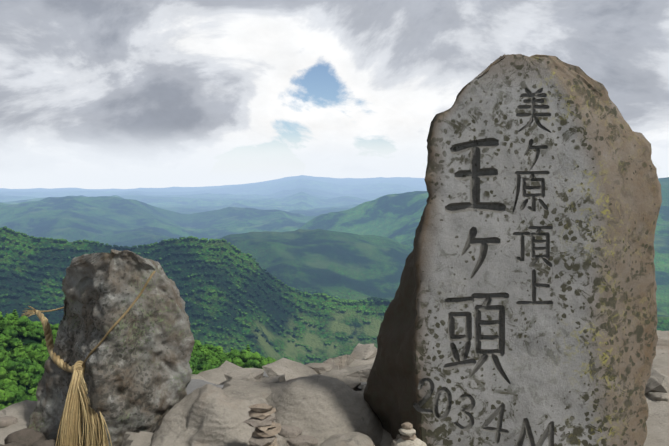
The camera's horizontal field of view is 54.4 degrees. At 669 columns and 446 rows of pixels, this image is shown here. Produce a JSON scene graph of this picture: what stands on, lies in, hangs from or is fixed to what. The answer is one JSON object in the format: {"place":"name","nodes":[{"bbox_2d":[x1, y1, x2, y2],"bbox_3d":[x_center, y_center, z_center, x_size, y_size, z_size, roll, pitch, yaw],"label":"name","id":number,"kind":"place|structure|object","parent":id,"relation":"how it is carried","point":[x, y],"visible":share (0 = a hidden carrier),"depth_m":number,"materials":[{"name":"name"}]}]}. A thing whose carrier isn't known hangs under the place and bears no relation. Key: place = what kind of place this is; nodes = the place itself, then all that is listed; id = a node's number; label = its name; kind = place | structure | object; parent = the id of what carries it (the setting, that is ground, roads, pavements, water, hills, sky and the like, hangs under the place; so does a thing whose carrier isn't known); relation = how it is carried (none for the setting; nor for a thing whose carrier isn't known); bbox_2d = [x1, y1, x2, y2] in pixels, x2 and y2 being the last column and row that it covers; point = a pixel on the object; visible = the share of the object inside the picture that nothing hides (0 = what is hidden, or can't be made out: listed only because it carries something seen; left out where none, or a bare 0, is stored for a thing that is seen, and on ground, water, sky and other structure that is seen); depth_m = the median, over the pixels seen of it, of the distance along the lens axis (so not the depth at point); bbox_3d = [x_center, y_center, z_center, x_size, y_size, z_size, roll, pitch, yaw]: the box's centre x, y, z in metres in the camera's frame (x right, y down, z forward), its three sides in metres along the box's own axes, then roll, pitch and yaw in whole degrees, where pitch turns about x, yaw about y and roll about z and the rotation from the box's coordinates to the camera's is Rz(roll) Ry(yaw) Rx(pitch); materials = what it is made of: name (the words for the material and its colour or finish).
{"place":"outdoors","nodes":[
{"label":"outdoors","id":0,"kind":"place"},
{"bbox_2d":[0,226,391,363],"bbox_3d":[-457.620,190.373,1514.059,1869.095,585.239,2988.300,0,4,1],"label":"forest","id":1,"kind":"object","parent":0,"point":[313,357],"visible":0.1,"depth_m":1913.05,"materials":[{"name":"green plant"}]},
{"bbox_2d":[0,175,668,391],"bbox_3d":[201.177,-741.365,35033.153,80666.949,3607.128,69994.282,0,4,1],"label":"terrain","id":2,"kind":"structure","parent":0,"point":[349,238],"depth_m":3934.14,"materials":[{"name":"green plant"}]},
{"bbox_2d":[0,309,276,409],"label":"bushes","id":3,"kind":"object","parent":2,"relation":"on","point":[21,360],"visible":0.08,"depth_m":287.83,"materials":[{"name":"green plant"}]},
{"bbox_2d":[0,330,668,445],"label":"rocky ground","id":4,"kind":"structure","parent":0,"point":[657,422],"depth_m":4.10,"materials":[{"name":"grey stone"}]},
{"bbox_2d":[0,416,17,427],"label":"rock","id":5,"kind":"object","parent":4,"relation":"on","point":[6,421],"visible":0.81,"depth_m":4.11,"materials":[{"name":"stone"}]},
{"bbox_2d":[0,400,36,414],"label":"rock","id":6,"kind":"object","parent":4,"relation":"on","point":[18,407],"depth_m":4.30,"materials":[{"name":"grey stone"}]},
{"bbox_2d":[4,428,45,445],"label":"dark stone","id":7,"kind":"object","parent":4,"relation":"on","point":[29,436],"visible":0.79,"depth_m":3.80,"materials":[{"name":"grey stone"}]},
{"bbox_2d":[31,438,58,445],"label":"rock","id":8,"kind":"object","parent":4,"relation":"on","point":[50,442],"visible":0.77,"depth_m":3.70,"materials":[{"name":"grey stone"}]},
{"bbox_2d":[27,249,194,445],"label":"boulder","id":9,"kind":"object","parent":4,"relation":"on","point":[137,373],"visible":0.9,"depth_m":3.79,"materials":[{"name":"grey stone"}]},
{"bbox_2d":[21,271,155,445],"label":"rope with tassel","id":10,"kind":"object","parent":9,"relation":"hanging from","point":[94,430],"visible":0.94,"depth_m":3.70,"materials":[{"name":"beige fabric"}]},
{"bbox_2d":[191,374,208,381],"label":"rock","id":11,"kind":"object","parent":4,"relation":"on","point":[194,376],"depth_m":4.79,"materials":[{"name":"grey stone"}]},
{"bbox_2d":[186,379,215,394],"bbox_3d":[-1.007,1.202,4.489,0.459,0.176,0.846,8,-4,6],"label":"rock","id":12,"kind":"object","parent":11,"relation":"on","point":[193,385],"depth_m":4.53,"materials":[{"name":"grey stone"}]},
{"bbox_2d":[150,384,285,445],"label":"boulder","id":13,"kind":"object","parent":4,"relation":"on","point":[208,415],"visible":0.81,"depth_m":3.58,"materials":[{"name":"grey stone"}]},
{"bbox_2d":[197,360,241,384],"bbox_3d":[-0.779,1.234,4.875,0.484,0.198,0.831,-13,20,-38],"label":"rock","id":14,"kind":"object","parent":4,"relation":"on","point":[216,376],"depth_m":4.92,"materials":[{"name":"grey stone"}]},
{"bbox_2d":[224,368,263,381],"bbox_3d":[-0.647,1.117,4.668,0.241,0.115,0.287,0,5,39],"label":"rock","id":15,"kind":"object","parent":4,"relation":"on","point":[252,374],"depth_m":4.64,"materials":[{"name":"grey stone"}]},
{"bbox_2d":[262,358,317,380],"bbox_3d":[-0.281,1.223,5.064,0.492,0.132,0.637,12,9,-34],"label":"rock","id":16,"kind":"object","parent":4,"relation":"on","point":[289,369],"depth_m":5.08,"materials":[{"name":"grey stone"}]},
{"bbox_2d":[305,363,331,373],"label":"rock","id":17,"kind":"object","parent":4,"relation":"on","point":[319,368],"depth_m":5.22,"materials":[{"name":"grey stone"}]},
{"bbox_2d":[266,374,382,445],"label":"dome boulder","id":18,"kind":"object","parent":4,"relation":"on","point":[320,408],"visible":0.65,"depth_m":3.86,"materials":[{"name":"grey stone"}]},
{"bbox_2d":[320,369,360,388],"bbox_3d":[0.002,1.165,4.777,0.402,0.094,0.372,-6,9,6],"label":"rock","id":19,"kind":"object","parent":4,"relation":"on","point":[350,381],"depth_m":4.73,"materials":[{"name":"grey stone"}]},
{"bbox_2d":[319,432,374,445],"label":"boulder","id":20,"kind":"object","parent":4,"relation":"on","point":[353,439],"visible":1,"depth_m":3.58,"materials":[{"name":"grey stone"}]},
{"bbox_2d":[341,363,372,390],"bbox_3d":[0.308,1.144,4.924,0.919,0.156,0.606,-12,-6,-3],"label":"rock","id":21,"kind":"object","parent":4,"relation":"on","point":[361,372],"depth_m":4.74,"materials":[{"name":"grey stone"}]},
{"bbox_2d":[348,359,374,366],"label":"rock","id":22,"kind":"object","parent":4,"relation":"on","point":[357,362],"depth_m":5.18,"materials":[{"name":"grey stone"}]},
{"bbox_2d":[356,382,366,390],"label":"rock","id":23,"kind":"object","parent":4,"relation":"on","point":[359,387],"depth_m":4.67,"materials":[{"name":"grey stone"}]},
{"bbox_2d":[351,344,376,359],"bbox_3d":[0.255,1.139,5.704,0.324,0.074,0.252,-22,9,-40],"label":"rock","id":24,"kind":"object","parent":4,"relation":"on","point":[365,351],"depth_m":5.64,"materials":[{"name":"grey stone"}]},
{"bbox_2d":[395,438,426,445],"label":"rock","id":25,"kind":"object","parent":4,"relation":"on","point":[415,442],"visible":0.73,"depth_m":3.17,"materials":[{"name":"stone"}]},
{"bbox_2d":[401,434,415,439],"bbox_3d":[0.370,1.050,3.192,0.081,0.030,0.074,-2,5,-31],"label":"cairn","id":26,"kind":"object","parent":25,"relation":"on","point":[404,437],"visible":0.62,"depth_m":3.17,"materials":[{"name":"stone"}]},
{"bbox_2d":[399,428,415,436],"bbox_3d":[0.357,1.024,3.190,0.080,0.028,0.084,1,6,-19],"label":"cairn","id":27,"kind":"object","parent":26,"relation":"on","point":[407,432],"visible":0.83,"depth_m":3.16,"materials":[{"name":"stone"}]},
{"bbox_2d":[401,422,412,429],"bbox_3d":[0.357,0.996,3.197,0.047,0.032,0.053,-2,4,-28],"label":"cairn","id":28,"kind":"object","parent":27,"relation":"on","point":[407,425],"visible":1,"depth_m":3.18,"materials":[{"name":"stone"}]},
{"bbox_2d":[363,54,661,445],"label":"summit monument","id":29,"kind":"object","parent":4,"relation":"on","point":[521,310],"visible":1,"depth_m":3.44,"materials":[{"name":"stone"}]},
{"bbox_2d":[644,366,668,393],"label":"rock","id":30,"kind":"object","parent":4,"relation":"on","point":[658,380],"depth_m":4.48,"materials":[{"name":"grey stone"}]},
{"bbox_2d":[648,392,668,401],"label":"rock","id":31,"kind":"object","parent":4,"relation":"on","point":[659,396],"visible":0.88,"depth_m":4.38,"materials":[{"name":"grey stone"}]},
{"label":"boulder","id":32,"kind":"object","parent":4,"relation":"on","visible":0},
{"bbox_2d":[286,435,317,445],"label":"loose stone","id":33,"kind":"object","parent":32,"relation":"on","point":[302,440],"visible":0.94,"depth_m":3.41,"materials":[{"name":"grey stone"}]},
{"bbox_2d":[278,425,302,437],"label":"loose stone","id":34,"kind":"object","parent":33,"relation":"on","point":[286,431],"visible":0.94,"depth_m":3.45,"materials":[{"name":"grey stone"}]},
{"bbox_3d":[-0.343,1.235,4.357,0.432,0.181,0.755,-6,4,-14],"label":"block","id":35,"kind":"object","parent":4,"relation":"on","visible":0},
{"bbox_2d":[222,380,271,399],"bbox_3d":[-0.579,1.124,4.168,0.538,0.140,0.383,7,11,0],"label":"rock","id":36,"kind":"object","parent":35,"relation":"on","point":[244,388],"depth_m":4.15,"materials":[{"name":"grey stone"}]},
{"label":"dark stone","id":37,"kind":"object","parent":4,"relation":"on","visible":0},
{"bbox_2d":[5,442,27,445],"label":"rock","id":38,"kind":"object","parent":37,"relation":"on","point":[13,444],"visible":0.89,"depth_m":3.56,"materials":[{"name":"grey stone"}]},
{"bbox_2d":[0,0,668,188],"label":"sky","id":39,"kind":"structure","parent":0,"point":[95,94],"materials":[{"name":"white"}]},
{"label":"cairn","id":40,"kind":"object","parent":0,"visible":0},
{"bbox_2d":[249,435,276,445],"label":"rock","id":41,"kind":"object","parent":40,"relation":"on","point":[273,443],"visible":0.23,"depth_m":3.28,"materials":[{"name":"stone"}]},
{"bbox_2d":[249,436,274,445],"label":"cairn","id":42,"kind":"object","parent":41,"relation":"on","point":[258,441],"visible":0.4,"depth_m":3.23,"materials":[{"name":"stone"}]},
{"bbox_2d":[252,423,281,437],"bbox_3d":[-0.348,1.049,3.306,0.133,0.035,0.165,-2,3,27],"label":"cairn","id":43,"kind":"object","parent":42,"relation":"on","point":[269,432],"visible":0.58,"depth_m":3.26,"materials":[{"name":"stone"}]},
{"bbox_2d":[248,421,275,431],"bbox_3d":[-0.369,1.020,3.305,0.141,0.030,0.173,2,0,-17],"label":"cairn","id":44,"kind":"object","parent":43,"relation":"on","point":[265,428],"visible":0.4,"depth_m":3.25,"materials":[{"name":"stone"}]},
{"bbox_2d":[243,415,276,426],"bbox_3d":[-0.374,0.991,3.283,0.183,0.035,0.116,-1,7,-36],"label":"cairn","id":45,"kind":"object","parent":44,"relation":"on","point":[257,422],"visible":0.77,"depth_m":3.24,"materials":[{"name":"stone"}]},
{"bbox_2d":[248,408,276,419],"bbox_3d":[-0.370,0.961,3.291,0.148,0.030,0.117,-2,5,8],"label":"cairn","id":46,"kind":"object","parent":45,"relation":"on","point":[260,415],"visible":0.77,"depth_m":3.26,"materials":[{"name":"stone"}]},
{"bbox_2d":[249,403,272,412],"bbox_3d":[-0.375,0.933,3.291,0.127,0.035,0.096,1,4,12],"label":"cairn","id":47,"kind":"object","parent":46,"relation":"on","point":[262,407],"visible":1,"depth_m":3.26,"materials":[{"name":"stone"}]}
]}

